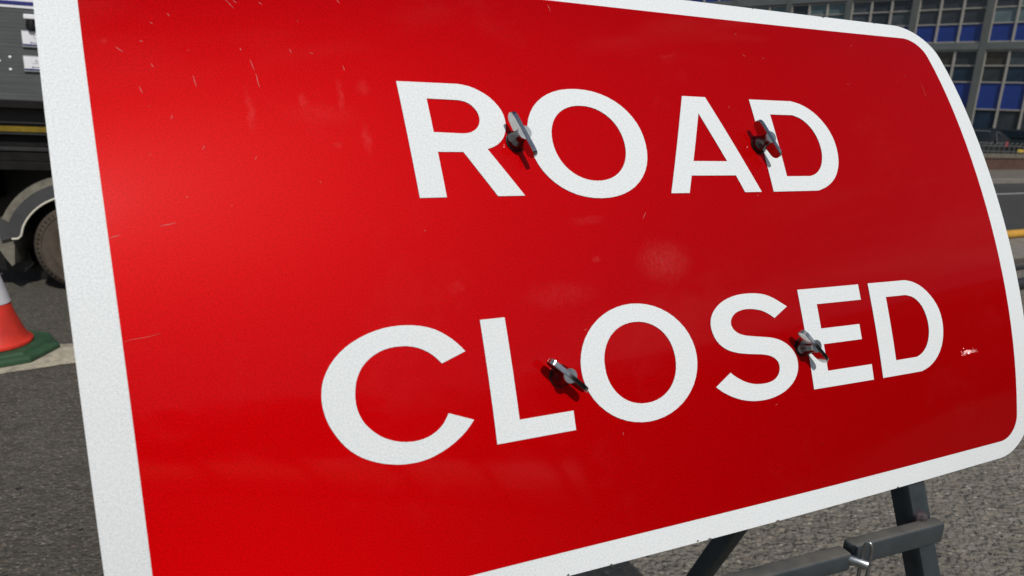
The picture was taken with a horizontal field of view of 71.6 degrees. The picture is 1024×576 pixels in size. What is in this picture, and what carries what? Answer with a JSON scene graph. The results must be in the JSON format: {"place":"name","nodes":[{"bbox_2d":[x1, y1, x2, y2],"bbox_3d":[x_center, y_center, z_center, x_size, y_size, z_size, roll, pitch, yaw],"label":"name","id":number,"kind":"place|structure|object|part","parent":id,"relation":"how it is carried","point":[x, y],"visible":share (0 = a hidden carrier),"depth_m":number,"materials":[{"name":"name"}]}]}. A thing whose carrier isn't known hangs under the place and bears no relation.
{"place":"outdoors","nodes":[
{"label":"outdoors","id":0,"kind":"place"},
{"bbox_2d":[0,216,1023,575],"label":"ground","id":1,"kind":"structure","parent":0,"point":[48,522],"depth_m":2.14,"materials":[{"name":"grey asphalt"}]},
{"bbox_2d":[0,275,59,367],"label":"traffic cone","id":2,"kind":"object","parent":1,"relation":"on","point":[20,343],"visible":1,"depth_m":2.91,"materials":[{"name":"orange plastic"}]},
{"bbox_2d":[0,0,65,285],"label":"tipper truck","id":3,"kind":"object","parent":1,"relation":"on","point":[29,234],"visible":0.16,"depth_m":3.66,"materials":[{"name":"grey metal"}]},
{"bbox_2d":[0,343,75,373],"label":"painted line","id":4,"kind":"object","parent":1,"relation":"on","point":[63,354],"visible":0.04,"depth_m":2.90,"materials":[{"name":"paint"}]},
{"bbox_2d":[688,0,1023,129],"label":"office building","id":5,"kind":"structure","parent":1,"relation":"on","point":[977,46],"depth_m":42.16,"materials":[{"name":"grey paint"}]},
{"bbox_2d":[690,0,728,1],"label":"window frame","id":6,"kind":"structure","parent":5,"relation":"in","point":[690,0],"depth_m":52.53,"materials":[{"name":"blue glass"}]},
{"bbox_2d":[749,5,786,11],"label":"window frame","id":7,"kind":"structure","parent":5,"relation":"in","point":[771,8],"depth_m":49.36,"materials":[{"name":"grey metal"}]},
{"bbox_2d":[791,2,846,18],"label":"window","id":8,"kind":"structure","parent":5,"relation":"in","point":[829,10],"depth_m":47.21,"materials":[{"name":"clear glass"}]},
{"bbox_2d":[850,0,913,29],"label":"window","id":9,"kind":"structure","parent":5,"relation":"in","point":[887,12],"depth_m":44.81,"materials":[{"name":"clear glass"}]},
{"bbox_2d":[915,0,987,43],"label":"window","id":10,"kind":"structure","parent":5,"relation":"in","point":[938,21],"depth_m":42.49,"materials":[{"name":"blue glass"}]},
{"bbox_2d":[935,50,977,109],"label":"window","id":11,"kind":"structure","parent":5,"relation":"in","point":[959,64],"depth_m":42.56,"materials":[{"name":"blue glass"}]},
{"bbox_2d":[971,50,1023,129],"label":"window","id":12,"kind":"structure","parent":5,"relation":"in","point":[999,103],"depth_m":41.33,"materials":[{"name":"blue glass"}]},
{"bbox_2d":[988,0,1023,41],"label":"window","id":13,"kind":"structure","parent":5,"relation":"in","point":[1007,25],"depth_m":40.65,"materials":[{"name":"teal glass"}]},
{"bbox_2d":[973,127,1011,153],"bbox_3d":[14.291,-4.467,22.337,3.828,1.171,1.473,-6,17,-30],"label":"parked hatchback","id":14,"kind":"object","parent":1,"relation":"on","point":[988,135],"visible":0.1,"depth_m":21.76,"materials":[{"name":"black paint"}]},
{"bbox_3d":[14.206,-4.572,21.450,0.999,0.369,0.130,-6,17,-30],"label":"side window","id":15,"kind":"part","parent":14,"relation":"part of","materials":[{"name":"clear glass"}]},
{"bbox_3d":[15.244,-4.661,22.049,0.731,0.345,0.124,-6,17,-30],"label":"side window","id":16,"kind":"part","parent":14,"relation":"part of","materials":[{"name":"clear glass"}]},
{"bbox_2d":[992,178,1023,183],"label":"kerb","id":17,"kind":"structure","parent":1,"relation":"on","point":[1007,180],"depth_m":15.49,"materials":[{"name":"concrete"}]},
{"bbox_2d":[993,128,1023,153],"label":"parked car","id":18,"kind":"object","parent":1,"relation":"on","point":[1015,136],"visible":0.16,"depth_m":22.43,"materials":[{"name":"black paint"}]},
{"bbox_3d":[16.043,-4.876,22.575,0.975,0.236,0.381,2,14,-3],"label":"rear window","id":19,"kind":"part","parent":18,"relation":"part of","materials":[{"name":"black glass"}]},
{"bbox_2d":[1006,229,1023,237],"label":"hose","id":20,"kind":"object","parent":1,"relation":"on","point":[1017,233],"visible":0.22,"depth_m":7.47,"materials":[{"name":"yellow rubber"}]},
{"bbox_2d":[571,264,1023,575],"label":"forecourt","id":21,"kind":"structure","parent":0,"point":[977,510],"depth_m":1.98,"materials":[{"name":"grey asphalt"}]},
{"bbox_2d":[33,0,1023,575],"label":"road sign","id":22,"kind":"object","parent":21,"relation":"on","point":[465,286],"visible":1,"depth_m":0.65,"materials":[{"name":"metal"}]},
{"bbox_2d":[1015,265,1023,269],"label":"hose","id":23,"kind":"object","parent":21,"relation":"on","point":[1017,267],"visible":0.12,"depth_m":5.79,"materials":[{"name":"black rubber"}]},
{"bbox_2d":[1017,277,1023,288],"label":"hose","id":24,"kind":"object","parent":21,"relation":"on","point":[1021,282],"visible":0.07,"depth_m":5.04,"materials":[{"name":"black rubber"}]},
{"bbox_2d":[983,153,1023,169],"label":"brick wall","id":25,"kind":"structure","parent":0,"point":[998,161],"depth_m":19.11,"materials":[{"name":"brick"}]},
{"bbox_2d":[980,142,1023,153],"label":"railing","id":26,"kind":"object","parent":25,"relation":"on","point":[1004,151],"visible":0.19,"depth_m":19.14,"materials":[{"name":"black metal"}]},
{"bbox_2d":[989,170,1023,178],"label":"pavement","id":27,"kind":"structure","parent":0,"point":[995,174],"depth_m":17.29,"materials":[{"name":"concrete"}]},
{"bbox_2d":[993,183,1023,229],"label":"road","id":28,"kind":"structure","parent":0,"point":[1012,207],"depth_m":11.13,"materials":[{"name":"grey asphalt"}]},
{"bbox_2d":[1009,237,1023,258],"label":"path","id":29,"kind":"structure","parent":0,"point":[1017,246],"depth_m":6.92,"materials":[{"name":"grey concrete"}]}
]}

